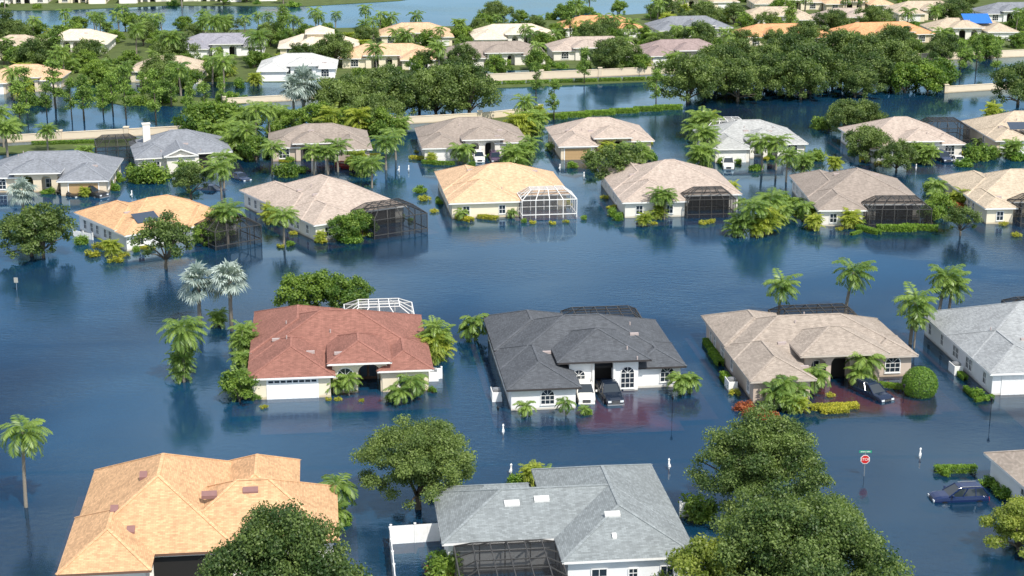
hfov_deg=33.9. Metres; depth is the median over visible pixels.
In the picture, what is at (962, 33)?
door
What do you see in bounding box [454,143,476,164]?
palm
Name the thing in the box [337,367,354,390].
window
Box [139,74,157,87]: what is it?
leafy tree
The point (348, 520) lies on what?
shrub
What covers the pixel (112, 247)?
areca palm
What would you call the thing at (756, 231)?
areca palm
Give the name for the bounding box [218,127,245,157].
areca palm
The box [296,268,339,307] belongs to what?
leafy tree
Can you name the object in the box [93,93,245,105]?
grass verge
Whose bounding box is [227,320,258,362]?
areca palm
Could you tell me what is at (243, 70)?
lawn
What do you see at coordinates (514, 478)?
shrub
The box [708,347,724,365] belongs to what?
hedge
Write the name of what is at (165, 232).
oak tree
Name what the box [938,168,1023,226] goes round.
house
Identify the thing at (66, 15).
palm tree
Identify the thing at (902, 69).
leafy tree
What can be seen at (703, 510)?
shrub
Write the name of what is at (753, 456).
oak tree
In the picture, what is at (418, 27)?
house
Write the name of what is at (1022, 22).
pine tree
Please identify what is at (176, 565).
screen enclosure
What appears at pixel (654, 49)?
house
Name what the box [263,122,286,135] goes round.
shrub
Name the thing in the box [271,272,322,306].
leafy tree
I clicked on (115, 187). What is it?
shrub
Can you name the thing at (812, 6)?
window
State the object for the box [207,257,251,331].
silver palm
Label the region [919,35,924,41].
window
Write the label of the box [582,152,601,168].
areca palm
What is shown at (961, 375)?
hedge
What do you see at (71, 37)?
house
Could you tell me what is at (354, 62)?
window
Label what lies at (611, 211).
shrub
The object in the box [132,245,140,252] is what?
shrub
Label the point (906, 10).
palm tree
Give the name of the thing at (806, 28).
oak tree
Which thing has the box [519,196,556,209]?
door
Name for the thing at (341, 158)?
garage door
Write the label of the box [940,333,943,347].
window
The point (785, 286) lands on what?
palm tree
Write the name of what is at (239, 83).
shrub
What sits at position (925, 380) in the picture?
shrub
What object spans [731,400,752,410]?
shrub
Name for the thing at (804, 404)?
areca palm
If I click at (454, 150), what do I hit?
palm
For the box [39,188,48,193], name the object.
shrub
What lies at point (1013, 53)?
boundary wall
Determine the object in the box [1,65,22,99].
palm tree
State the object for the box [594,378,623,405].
pickup truck
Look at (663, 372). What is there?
window
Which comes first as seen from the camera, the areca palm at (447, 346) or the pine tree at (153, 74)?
the areca palm at (447, 346)
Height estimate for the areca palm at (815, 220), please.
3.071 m
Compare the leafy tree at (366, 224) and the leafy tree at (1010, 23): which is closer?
the leafy tree at (366, 224)
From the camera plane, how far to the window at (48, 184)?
260.46 m
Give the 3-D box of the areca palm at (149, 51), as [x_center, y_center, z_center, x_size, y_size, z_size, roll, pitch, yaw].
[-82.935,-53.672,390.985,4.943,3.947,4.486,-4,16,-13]
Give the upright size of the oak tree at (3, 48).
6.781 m
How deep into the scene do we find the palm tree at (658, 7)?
446.94 m
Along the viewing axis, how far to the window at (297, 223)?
234.11 m
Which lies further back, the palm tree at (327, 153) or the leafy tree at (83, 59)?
the leafy tree at (83, 59)
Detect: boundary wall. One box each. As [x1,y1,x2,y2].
[0,126,180,142]
[222,95,312,103]
[395,104,542,123]
[486,66,673,80]
[915,49,1023,59]
[944,83,1004,92]
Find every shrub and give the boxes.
[29,96,40,105]
[32,3,42,8]
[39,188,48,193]
[48,186,56,193]
[72,233,88,245]
[73,90,88,98]
[84,248,100,257]
[91,87,109,93]
[91,242,104,248]
[97,93,109,102]
[107,256,123,262]
[108,58,121,67]
[110,183,120,190]
[115,83,131,92]
[116,171,121,179]
[118,177,125,182]
[118,251,130,256]
[122,88,137,94]
[123,166,143,182]
[128,159,170,184]
[131,94,148,105]
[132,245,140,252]
[165,0,179,5]
[178,124,196,130]
[180,95,191,102]
[213,94,227,104]
[225,90,234,97]
[233,77,245,88]
[251,394,260,400]
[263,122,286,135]
[271,161,298,177]
[286,1,302,6]
[286,240,294,246]
[289,230,297,234]
[295,165,309,172]
[333,396,342,400]
[338,231,363,243]
[338,512,352,526]
[351,67,367,75]
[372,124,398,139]
[383,393,393,401]
[412,185,427,192]
[417,194,431,200]
[423,548,463,575]
[427,386,437,392]
[429,208,438,212]
[435,198,443,203]
[438,549,446,556]
[466,160,475,165]
[506,473,527,482]
[538,63,550,70]
[545,12,556,19]
[552,62,568,68]
[566,160,578,167]
[577,61,591,68]
[583,5,593,12]
[607,206,617,217]
[612,212,623,220]
[644,14,656,18]
[649,151,657,160]
[678,492,721,524]
[698,219,709,224]
[710,37,722,44]
[728,388,740,395]
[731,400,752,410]
[734,158,741,163]
[741,403,754,414]
[748,164,764,171]
[766,154,777,159]
[805,148,827,161]
[809,115,831,129]
[825,391,835,396]
[901,366,938,398]
[910,21,919,25]
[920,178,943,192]
[941,468,950,476]
[953,157,972,166]
[962,142,990,162]
[970,387,984,396]
[975,392,994,400]
[978,474,999,488]
[980,144,999,159]
[991,484,1012,500]
[998,221,1008,225]
[1010,151,1023,161]
[1011,231,1022,236]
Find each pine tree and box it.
[7,79,30,122]
[17,66,35,108]
[35,82,52,115]
[42,59,64,108]
[47,25,69,66]
[62,76,76,119]
[71,73,98,120]
[95,83,109,114]
[103,70,120,113]
[116,64,134,119]
[136,71,148,94]
[144,68,165,125]
[161,67,178,106]
[183,80,197,106]
[195,80,210,103]
[215,76,226,101]
[273,4,291,30]
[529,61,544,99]
[545,78,561,119]
[562,0,577,36]
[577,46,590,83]
[649,68,663,103]
[783,0,798,22]
[955,39,967,75]
[970,36,985,70]
[990,39,1003,69]
[1017,10,1023,30]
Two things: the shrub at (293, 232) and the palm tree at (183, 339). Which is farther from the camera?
the shrub at (293, 232)
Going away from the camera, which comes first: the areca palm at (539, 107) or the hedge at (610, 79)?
the areca palm at (539, 107)
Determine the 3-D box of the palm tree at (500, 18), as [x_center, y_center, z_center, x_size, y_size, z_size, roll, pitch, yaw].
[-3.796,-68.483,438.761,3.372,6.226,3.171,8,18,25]
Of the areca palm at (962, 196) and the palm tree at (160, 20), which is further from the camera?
the palm tree at (160, 20)
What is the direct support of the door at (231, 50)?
in the house at (231, 43)
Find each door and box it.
[0,84,3,93]
[68,182,98,192]
[89,0,104,3]
[120,0,135,3]
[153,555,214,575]
[187,50,201,57]
[199,154,210,166]
[229,47,234,53]
[261,72,283,80]
[266,378,318,399]
[303,147,310,158]
[339,151,365,160]
[358,364,377,378]
[366,208,394,224]
[429,149,456,160]
[438,38,448,45]
[485,143,490,154]
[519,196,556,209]
[564,147,591,159]
[591,368,610,381]
[653,57,666,65]
[688,196,728,209]
[718,3,731,8]
[718,150,746,162]
[824,358,844,376]
[875,205,912,218]
[904,15,920,21]
[959,31,964,38]
[994,33,1011,40]
[1000,142,1023,153]
[1000,375,1023,394]
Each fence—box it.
[73,231,93,239]
[389,522,439,543]
[389,526,395,575]
[428,366,441,378]
[679,499,701,516]
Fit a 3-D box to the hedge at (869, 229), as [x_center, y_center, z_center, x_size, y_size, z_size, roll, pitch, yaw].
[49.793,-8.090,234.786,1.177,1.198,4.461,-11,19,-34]
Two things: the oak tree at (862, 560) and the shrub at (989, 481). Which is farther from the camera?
the shrub at (989, 481)
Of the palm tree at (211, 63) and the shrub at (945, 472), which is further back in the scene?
the palm tree at (211, 63)
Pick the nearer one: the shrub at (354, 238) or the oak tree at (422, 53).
the shrub at (354, 238)
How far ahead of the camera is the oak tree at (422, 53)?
373.15 m
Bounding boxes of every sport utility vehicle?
[472,149,485,161]
[489,150,501,162]
[576,378,596,404]
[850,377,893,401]
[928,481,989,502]
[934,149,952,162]
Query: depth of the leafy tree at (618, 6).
483.67 m
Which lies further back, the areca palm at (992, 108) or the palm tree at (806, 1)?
the palm tree at (806, 1)
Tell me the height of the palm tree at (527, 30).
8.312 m
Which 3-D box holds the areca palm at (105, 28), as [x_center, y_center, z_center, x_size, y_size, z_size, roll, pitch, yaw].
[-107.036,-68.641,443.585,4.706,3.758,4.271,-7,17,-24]
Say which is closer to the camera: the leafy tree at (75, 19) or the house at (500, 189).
the house at (500, 189)
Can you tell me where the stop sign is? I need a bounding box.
[859,450,871,475]
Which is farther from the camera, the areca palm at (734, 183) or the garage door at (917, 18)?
the garage door at (917, 18)
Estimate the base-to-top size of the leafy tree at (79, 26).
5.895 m
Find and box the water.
[0,0,1023,575]
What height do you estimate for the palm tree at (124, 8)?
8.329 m
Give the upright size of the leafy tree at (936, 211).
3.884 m
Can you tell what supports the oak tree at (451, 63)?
on the ground
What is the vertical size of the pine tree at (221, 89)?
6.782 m
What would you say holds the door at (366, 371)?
in the house at (301, 351)
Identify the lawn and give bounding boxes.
[0,0,401,9]
[0,0,1023,81]
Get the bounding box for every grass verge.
[0,140,129,154]
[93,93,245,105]
[489,108,675,121]
[496,77,670,87]
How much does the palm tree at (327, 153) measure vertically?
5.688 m
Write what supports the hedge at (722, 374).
in the water
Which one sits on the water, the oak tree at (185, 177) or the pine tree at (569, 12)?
the oak tree at (185, 177)
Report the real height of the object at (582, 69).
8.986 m
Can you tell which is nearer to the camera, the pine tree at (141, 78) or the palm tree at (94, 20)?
the pine tree at (141, 78)
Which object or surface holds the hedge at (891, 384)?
in the water
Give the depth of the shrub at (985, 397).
168.11 m
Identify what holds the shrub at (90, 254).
in the water
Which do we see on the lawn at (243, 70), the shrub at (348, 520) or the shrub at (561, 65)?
the shrub at (561, 65)
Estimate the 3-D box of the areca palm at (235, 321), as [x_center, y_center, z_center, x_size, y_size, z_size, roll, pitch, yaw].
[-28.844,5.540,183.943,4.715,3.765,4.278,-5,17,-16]
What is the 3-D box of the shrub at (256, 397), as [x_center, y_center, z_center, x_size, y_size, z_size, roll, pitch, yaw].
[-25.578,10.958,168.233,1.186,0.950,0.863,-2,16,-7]
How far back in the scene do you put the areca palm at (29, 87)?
339.63 m
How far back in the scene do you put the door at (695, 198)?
247.57 m
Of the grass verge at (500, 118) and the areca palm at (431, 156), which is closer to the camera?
the areca palm at (431, 156)
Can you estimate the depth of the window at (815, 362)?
174.40 m
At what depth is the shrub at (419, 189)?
258.84 m
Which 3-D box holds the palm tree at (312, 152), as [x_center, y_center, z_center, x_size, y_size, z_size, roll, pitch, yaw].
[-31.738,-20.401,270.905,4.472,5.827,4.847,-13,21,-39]
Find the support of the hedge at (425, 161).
in the water
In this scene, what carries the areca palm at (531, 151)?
on the ground
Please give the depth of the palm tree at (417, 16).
438.43 m
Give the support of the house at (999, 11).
on the lawn at (243, 70)
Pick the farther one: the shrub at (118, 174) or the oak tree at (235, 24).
the oak tree at (235, 24)
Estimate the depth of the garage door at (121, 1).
508.22 m
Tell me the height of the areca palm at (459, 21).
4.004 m
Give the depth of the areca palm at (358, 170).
269.59 m
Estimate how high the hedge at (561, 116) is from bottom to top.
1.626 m
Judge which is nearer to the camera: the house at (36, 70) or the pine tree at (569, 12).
the house at (36, 70)
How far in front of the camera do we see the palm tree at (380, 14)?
436.01 m
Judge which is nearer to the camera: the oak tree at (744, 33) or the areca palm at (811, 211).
the areca palm at (811, 211)
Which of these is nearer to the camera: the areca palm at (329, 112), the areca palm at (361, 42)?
the areca palm at (329, 112)
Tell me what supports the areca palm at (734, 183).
on the ground
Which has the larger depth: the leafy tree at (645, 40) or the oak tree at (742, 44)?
the leafy tree at (645, 40)
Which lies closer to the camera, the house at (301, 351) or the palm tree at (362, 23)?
the house at (301, 351)
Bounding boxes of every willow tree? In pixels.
[650,532,764,575]
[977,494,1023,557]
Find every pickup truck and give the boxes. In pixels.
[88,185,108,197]
[335,161,353,169]
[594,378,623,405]
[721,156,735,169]
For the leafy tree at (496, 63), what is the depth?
372.51 m
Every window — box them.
[0,179,6,189]
[45,178,51,187]
[83,219,86,229]
[90,222,93,232]
[95,225,99,235]
[103,228,106,238]
[108,230,111,239]
[254,199,256,209]
[279,149,289,158]
[296,219,299,230]
[306,224,308,234]
[321,69,328,76]
[324,226,331,236]
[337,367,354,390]
[351,59,358,66]
[398,375,413,387]
[463,206,469,215]
[498,205,505,214]
[540,390,554,405]
[561,52,568,58]
[574,369,585,378]
[591,568,607,575]
[620,366,634,388]
[628,567,638,575]
[635,205,642,214]
[659,368,673,382]
[660,565,673,575]
[666,204,672,213]
[730,359,732,371]
[746,380,749,393]
[787,145,797,154]
[810,3,815,8]
[811,360,819,369]
[829,213,836,223]
[884,358,900,373]
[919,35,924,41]
[928,323,931,336]
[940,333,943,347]
[944,145,954,154]
[952,344,955,357]
[954,346,958,360]
[964,355,968,369]
[968,358,972,373]
[982,370,986,385]
[992,15,998,20]
[996,211,1003,220]
[1020,487,1023,496]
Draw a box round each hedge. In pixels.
[31,140,55,144]
[53,140,77,143]
[77,139,100,143]
[100,138,121,142]
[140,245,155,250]
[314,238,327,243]
[408,155,423,159]
[421,159,441,164]
[433,160,454,164]
[454,214,474,221]
[476,214,498,220]
[502,80,525,83]
[526,79,549,83]
[545,113,567,119]
[551,79,573,82]
[561,111,591,117]
[574,78,597,81]
[585,109,615,115]
[599,77,621,81]
[609,107,639,113]
[623,76,645,80]
[633,105,663,111]
[653,104,682,109]
[702,337,715,350]
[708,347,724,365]
[719,370,731,387]
[809,401,837,410]
[819,405,849,413]
[832,401,859,408]
[850,229,862,235]
[855,224,881,234]
[876,223,916,231]
[879,381,907,389]
[902,223,938,231]
[933,463,977,473]
[957,370,968,379]
[962,385,977,397]
[973,394,994,401]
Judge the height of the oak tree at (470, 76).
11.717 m
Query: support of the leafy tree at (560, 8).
on the lawn at (243, 70)
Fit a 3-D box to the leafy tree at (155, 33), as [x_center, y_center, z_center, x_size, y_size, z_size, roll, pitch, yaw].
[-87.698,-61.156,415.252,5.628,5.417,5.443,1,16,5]
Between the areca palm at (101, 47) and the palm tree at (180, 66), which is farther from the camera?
the areca palm at (101, 47)
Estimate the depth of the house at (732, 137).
285.36 m
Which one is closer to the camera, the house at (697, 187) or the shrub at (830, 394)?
the shrub at (830, 394)
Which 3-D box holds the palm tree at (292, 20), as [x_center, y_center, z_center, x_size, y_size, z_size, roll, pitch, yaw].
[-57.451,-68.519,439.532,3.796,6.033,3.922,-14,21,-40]
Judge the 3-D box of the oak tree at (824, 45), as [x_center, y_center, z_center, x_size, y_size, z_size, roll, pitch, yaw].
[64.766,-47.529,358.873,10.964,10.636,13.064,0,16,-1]
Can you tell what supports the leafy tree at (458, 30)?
on the lawn at (243, 70)
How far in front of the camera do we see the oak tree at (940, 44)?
386.89 m
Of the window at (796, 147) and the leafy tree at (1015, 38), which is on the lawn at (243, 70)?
the leafy tree at (1015, 38)
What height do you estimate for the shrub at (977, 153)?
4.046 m
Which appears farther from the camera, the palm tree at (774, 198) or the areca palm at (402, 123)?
the areca palm at (402, 123)
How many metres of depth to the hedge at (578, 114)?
321.57 m
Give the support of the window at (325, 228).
in the house at (318, 201)
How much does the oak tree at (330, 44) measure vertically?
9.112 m
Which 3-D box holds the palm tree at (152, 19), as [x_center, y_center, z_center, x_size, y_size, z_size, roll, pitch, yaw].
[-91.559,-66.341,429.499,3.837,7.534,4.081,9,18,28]
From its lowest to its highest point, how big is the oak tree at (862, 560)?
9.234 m
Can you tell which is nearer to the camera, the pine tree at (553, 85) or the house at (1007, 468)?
the house at (1007, 468)
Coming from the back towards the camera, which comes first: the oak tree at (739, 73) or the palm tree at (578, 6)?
the palm tree at (578, 6)
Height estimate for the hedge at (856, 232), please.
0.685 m
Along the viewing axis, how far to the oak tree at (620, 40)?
378.57 m
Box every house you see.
[0,0,51,4]
[0,34,46,59]
[0,64,70,93]
[0,150,123,195]
[48,29,117,52]
[55,453,339,575]
[58,0,108,3]
[73,194,261,250]
[94,122,232,173]
[119,0,170,3]
[130,55,207,83]
[183,0,240,1]
[184,33,265,57]
[239,174,427,239]
[248,298,438,399]
[256,53,338,80]
[268,123,372,161]
[278,25,359,58]
[339,43,437,69]
[378,22,453,45]
[414,116,526,160]
[434,162,576,218]
[434,464,691,575]
[442,41,546,66]
[468,23,553,42]
[483,305,687,410]
[545,36,640,60]
[545,117,654,159]
[557,15,643,37]
[598,159,741,217]
[639,39,713,65]
[644,15,733,36]
[668,0,739,8]
[692,117,808,162]
[701,303,918,402]
[731,23,827,45]
[739,6,815,23]
[746,0,822,9]
[789,167,932,225]
[809,8,865,26]
[821,0,892,10]
[828,21,934,43]
[838,116,966,162]
[884,0,947,21]
[919,13,1019,40]
[919,111,1023,153]
[924,296,1023,394]
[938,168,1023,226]
[972,2,1023,21]
[984,449,1023,496]
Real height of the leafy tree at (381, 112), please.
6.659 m
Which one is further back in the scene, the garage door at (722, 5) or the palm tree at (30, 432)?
the garage door at (722, 5)
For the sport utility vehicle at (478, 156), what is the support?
on the ground
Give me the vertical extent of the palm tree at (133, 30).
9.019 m
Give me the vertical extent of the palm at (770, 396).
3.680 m
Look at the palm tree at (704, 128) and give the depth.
280.46 m
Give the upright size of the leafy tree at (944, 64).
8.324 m
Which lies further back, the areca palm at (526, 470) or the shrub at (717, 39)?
the shrub at (717, 39)
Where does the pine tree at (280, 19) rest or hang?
on the lawn at (243, 70)
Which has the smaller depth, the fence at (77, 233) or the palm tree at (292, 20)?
the fence at (77, 233)
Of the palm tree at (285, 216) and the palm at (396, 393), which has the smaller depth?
the palm at (396, 393)
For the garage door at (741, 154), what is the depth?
280.53 m
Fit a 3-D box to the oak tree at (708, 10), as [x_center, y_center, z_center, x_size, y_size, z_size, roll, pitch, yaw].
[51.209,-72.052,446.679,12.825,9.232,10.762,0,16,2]
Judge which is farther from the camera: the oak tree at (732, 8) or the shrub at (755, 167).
the oak tree at (732, 8)
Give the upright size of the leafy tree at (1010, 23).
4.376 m
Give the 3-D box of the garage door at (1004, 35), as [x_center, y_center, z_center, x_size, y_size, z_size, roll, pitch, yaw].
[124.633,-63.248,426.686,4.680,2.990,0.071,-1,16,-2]
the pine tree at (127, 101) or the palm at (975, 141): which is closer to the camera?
the palm at (975, 141)
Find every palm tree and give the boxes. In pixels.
[0,37,15,63]
[0,104,14,147]
[0,117,22,157]
[0,414,52,507]
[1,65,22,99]
[27,15,41,32]
[32,122,59,150]
[46,50,64,66]
[50,44,73,69]
[55,8,74,23]
[62,19,73,27]
[85,11,96,29]
[88,13,100,30]
[93,15,106,30]
[96,11,107,25]
[108,10,123,30]
[114,3,129,30]
[118,60,135,77]
[125,21,147,54]
[138,12,150,19]
[144,13,161,31]
[152,12,165,30]
[156,29,184,50]
[156,315,209,382]
[164,60,190,95]
[193,9,214,32]
[194,16,208,32]
[200,157,235,199]
[201,14,225,32]
[202,54,222,84]
[205,148,241,187]
[208,52,237,88]
[208,197,247,243]
[210,47,223,55]
[216,14,233,32]
[230,120,263,145]
[240,14,253,31]
[241,30,260,51]
[241,100,271,132]
[246,28,273,51]
[251,11,263,23]
[254,101,281,132]
[258,139,286,173]
[261,11,275,23]
[266,206,299,244]
[275,11,292,25]
[286,15,298,31]
[292,17,303,27]
[298,143,326,174]
[307,6,321,25]
[310,10,327,24]
[313,144,338,174]
[320,137,353,171]
[330,11,343,27]
[355,18,371,30]
[356,4,373,25]
[359,154,384,187]
[363,40,386,67]
[364,15,380,38]
[367,132,403,169]
[375,10,388,28]
[379,127,406,159]
[382,11,399,25]
[386,28,405,41]
[395,27,415,42]
[406,10,425,21]
[425,39,448,65]
[433,26,445,41]
[491,14,503,23]
[510,93,537,114]
[516,24,534,41]
[518,135,542,158]
[526,29,540,41]
[529,41,546,64]
[548,29,563,40]
[572,0,586,16]
[578,19,592,22]
[592,13,611,23]
[609,14,623,23]
[616,36,634,42]
[619,17,641,38]
[645,186,675,217]
[646,6,652,20]
[649,0,667,19]
[654,189,678,218]
[670,25,682,36]
[684,123,719,145]
[685,25,698,38]
[695,128,721,145]
[717,26,737,43]
[733,195,778,235]
[734,11,749,27]
[743,132,775,169]
[755,187,789,211]
[761,133,794,169]
[762,268,802,314]
[770,146,803,181]
[796,0,813,11]
[832,257,877,313]
[840,0,851,7]
[852,0,867,6]
[892,281,941,344]
[898,7,917,22]
[903,310,929,347]
[925,264,969,309]
[926,4,944,20]
[928,26,954,39]
[933,269,973,308]
[1008,7,1023,29]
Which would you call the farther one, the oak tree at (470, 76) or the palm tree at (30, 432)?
the oak tree at (470, 76)
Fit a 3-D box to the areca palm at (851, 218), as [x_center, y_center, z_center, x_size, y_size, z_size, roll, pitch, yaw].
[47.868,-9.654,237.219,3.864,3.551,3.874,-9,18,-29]
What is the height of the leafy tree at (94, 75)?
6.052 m
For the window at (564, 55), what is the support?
in the house at (565, 48)
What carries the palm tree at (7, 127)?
in the water
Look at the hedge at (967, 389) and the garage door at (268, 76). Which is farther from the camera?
the garage door at (268, 76)
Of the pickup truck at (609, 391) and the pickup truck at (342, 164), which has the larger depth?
the pickup truck at (342, 164)
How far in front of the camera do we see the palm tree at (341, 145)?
272.34 m
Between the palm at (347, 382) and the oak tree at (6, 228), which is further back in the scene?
the oak tree at (6, 228)
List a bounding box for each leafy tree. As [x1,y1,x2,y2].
[2,44,33,64]
[25,19,49,36]
[48,24,72,34]
[69,23,85,28]
[71,16,88,27]
[75,48,97,66]
[79,62,108,84]
[82,58,109,75]
[109,28,126,42]
[115,50,142,66]
[120,12,143,25]
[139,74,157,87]
[141,18,160,34]
[142,79,179,102]
[146,29,163,42]
[148,32,162,50]
[158,64,192,92]
[171,15,192,29]
[171,102,220,129]
[179,53,193,57]
[183,66,206,88]
[191,219,225,245]
[194,119,226,135]
[198,99,225,122]
[200,59,228,78]
[202,207,234,238]
[203,100,244,126]
[217,369,260,401]
[218,0,230,4]
[236,135,270,160]
[241,50,264,67]
[253,52,272,66]
[271,27,295,43]
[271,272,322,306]
[281,108,311,127]
[294,23,314,34]
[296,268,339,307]
[298,102,331,122]
[311,46,333,56]
[311,271,360,308]
[321,21,337,32]
[326,212,361,238]
[327,106,355,127]
[340,274,375,305]
[350,208,379,239]
[357,105,397,134]
[376,18,392,28]
[393,36,419,44]
[404,55,431,73]
[414,29,441,47]
[450,24,472,42]
[454,34,473,44]
[472,13,495,23]
[484,53,514,73]
[510,9,528,22]
[522,49,552,70]
[528,31,555,49]
[548,22,565,29]
[552,3,568,19]
[570,24,583,35]
[605,27,624,36]
[609,0,628,13]
[610,53,627,67]
[615,27,627,36]
[623,53,651,69]
[630,25,651,43]
[642,33,656,43]
[733,13,757,27]
[768,0,789,5]
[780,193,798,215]
[884,61,925,92]
[902,57,937,90]
[908,61,949,92]
[910,38,926,52]
[916,203,945,223]
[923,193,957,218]
[928,55,961,88]
[943,29,959,37]
[965,32,988,44]
[970,33,997,50]
[980,44,1001,58]
[1003,33,1023,48]
[1005,18,1016,26]
[1018,31,1023,45]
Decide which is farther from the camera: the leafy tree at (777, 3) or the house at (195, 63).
the leafy tree at (777, 3)
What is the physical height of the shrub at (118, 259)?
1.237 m
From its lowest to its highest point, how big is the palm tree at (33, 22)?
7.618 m
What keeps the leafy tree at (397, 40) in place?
on the lawn at (243, 70)
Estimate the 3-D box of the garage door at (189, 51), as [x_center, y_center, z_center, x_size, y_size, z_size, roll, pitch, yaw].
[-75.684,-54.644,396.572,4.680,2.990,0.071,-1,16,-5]
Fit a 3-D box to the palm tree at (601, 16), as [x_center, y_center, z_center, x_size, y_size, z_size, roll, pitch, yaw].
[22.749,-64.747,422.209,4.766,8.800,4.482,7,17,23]
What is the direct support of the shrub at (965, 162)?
on the water
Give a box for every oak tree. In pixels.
[0,8,27,35]
[0,19,35,37]
[0,40,15,64]
[0,211,72,258]
[6,202,78,257]
[10,34,54,64]
[71,37,109,58]
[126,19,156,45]
[127,209,194,268]
[139,51,184,80]
[151,31,201,57]
[171,164,216,199]
[182,23,204,35]
[194,498,372,575]
[219,14,245,32]
[256,21,279,45]
[288,42,317,53]
[299,76,355,114]
[312,73,374,103]
[313,32,354,61]
[340,75,395,107]
[348,91,406,129]
[348,413,477,510]
[352,25,380,41]
[363,62,407,95]
[372,72,436,115]
[407,63,470,114]
[408,69,439,110]
[413,50,442,68]
[424,59,490,109]
[438,63,502,112]
[444,42,480,65]
[468,17,489,28]
[477,0,520,23]
[525,14,546,27]
[571,20,609,36]
[580,143,646,180]
[586,37,640,68]
[590,16,620,29]
[608,35,650,65]
[643,0,685,17]
[643,52,721,102]
[646,31,673,41]
[674,19,718,42]
[681,0,726,20]
[683,401,846,517]
[689,54,732,94]
[697,42,745,56]
[703,57,782,101]
[708,44,759,86]
[709,475,915,575]
[722,1,746,24]
[726,38,766,55]
[733,28,761,45]
[743,50,790,92]
[746,43,782,57]
[748,491,890,575]
[755,11,780,23]
[756,28,786,47]
[760,50,782,81]
[767,31,815,53]
[768,55,830,99]
[777,42,847,93]
[785,19,830,42]
[807,42,832,73]
[811,8,849,28]
[814,28,862,81]
[824,98,874,127]
[825,64,887,97]
[826,53,846,87]
[837,51,905,91]
[837,98,888,122]
[842,33,899,76]
[843,123,892,162]
[849,4,896,22]
[864,38,921,84]
[868,22,918,50]
[876,138,919,170]
[896,25,917,38]
[924,32,968,59]
[930,0,972,18]
[942,205,982,235]
[964,0,979,6]
[988,60,1023,104]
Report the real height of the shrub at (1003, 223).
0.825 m
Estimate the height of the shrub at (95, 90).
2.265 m
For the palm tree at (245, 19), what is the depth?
430.06 m
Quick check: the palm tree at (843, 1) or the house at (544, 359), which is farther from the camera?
the palm tree at (843, 1)
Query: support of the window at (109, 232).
in the house at (121, 221)
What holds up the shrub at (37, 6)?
on the lawn at (53, 5)
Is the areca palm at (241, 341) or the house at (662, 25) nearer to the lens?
the areca palm at (241, 341)
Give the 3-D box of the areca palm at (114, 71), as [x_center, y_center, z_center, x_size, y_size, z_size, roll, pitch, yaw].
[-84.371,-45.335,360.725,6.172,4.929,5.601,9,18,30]
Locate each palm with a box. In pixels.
[2,115,26,133]
[5,176,39,210]
[8,79,37,98]
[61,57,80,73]
[73,145,95,152]
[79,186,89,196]
[90,41,105,56]
[98,238,123,256]
[99,21,114,31]
[99,58,114,70]
[108,64,132,83]
[145,48,157,57]
[160,344,196,383]
[170,157,202,178]
[177,260,217,323]
[202,117,243,137]
[205,307,228,328]
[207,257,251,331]
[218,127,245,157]
[219,365,251,401]
[224,104,268,137]
[225,64,238,75]
[226,349,249,371]
[227,319,259,349]
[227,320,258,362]
[246,72,263,85]
[256,200,276,224]
[267,103,291,126]
[279,76,309,119]
[287,63,321,106]
[312,101,346,124]
[313,229,327,242]
[319,473,358,510]
[325,378,344,394]
[335,372,362,394]
[338,501,351,527]
[339,106,377,132]
[341,292,364,308]
[343,32,353,37]
[344,149,370,169]
[347,154,376,177]
[358,39,371,44]
[383,385,413,405]
[392,115,413,135]
[392,373,428,399]
[407,376,428,394]
[413,328,448,365]
[416,315,456,364]
[425,152,437,159]
[427,330,456,360]
[446,142,471,163]
[450,18,466,26]
[453,208,469,220]
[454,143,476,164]
[457,323,480,341]
[458,313,488,339]
[497,141,528,165]
[501,112,539,136]
[507,208,518,218]
[512,140,539,165]
[513,400,536,416]
[514,108,551,136]
[518,459,544,486]
[527,104,549,122]
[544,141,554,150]
[555,28,568,40]
[555,396,576,415]
[576,404,589,415]
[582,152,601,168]
[597,139,616,156]
[615,140,631,153]
[630,140,654,163]
[634,211,654,225]
[644,29,667,42]
[650,203,669,219]
[661,50,684,62]
[662,11,676,17]
[665,371,692,391]
[666,374,698,394]
[675,3,691,13]
[679,105,724,138]
[685,142,720,167]
[685,371,702,391]
[717,12,731,22]
[721,209,757,237]
[729,179,741,190]
[738,196,745,205]
[745,218,768,237]
[751,205,787,234]
[759,198,797,226]
[759,381,792,410]
[769,374,798,393]
[775,392,804,414]
[782,382,813,399]
[791,395,812,413]
[792,151,818,171]
[793,197,804,201]
[793,200,815,221]
[798,204,815,218]
[802,212,825,230]
[804,363,831,393]
[825,154,844,170]
[836,207,864,228]
[843,366,873,384]
[844,351,885,378]
[908,141,928,161]
[913,142,943,165]
[922,177,948,192]
[925,189,944,202]
[945,190,962,202]
[953,186,970,206]
[955,47,974,62]
[972,138,981,145]
[980,99,1005,116]
[997,136,1023,158]
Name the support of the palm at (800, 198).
on the ground
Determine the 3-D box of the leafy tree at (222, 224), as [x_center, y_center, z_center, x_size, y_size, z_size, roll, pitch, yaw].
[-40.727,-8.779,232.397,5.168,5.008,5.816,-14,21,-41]
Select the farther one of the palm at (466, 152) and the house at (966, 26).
the house at (966, 26)
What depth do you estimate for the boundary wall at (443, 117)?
317.40 m
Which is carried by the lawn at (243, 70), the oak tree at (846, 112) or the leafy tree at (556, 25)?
the leafy tree at (556, 25)
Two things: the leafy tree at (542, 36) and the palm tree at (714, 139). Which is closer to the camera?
the palm tree at (714, 139)
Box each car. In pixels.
[57,190,81,197]
[197,184,226,190]
[229,171,251,180]
[951,155,963,163]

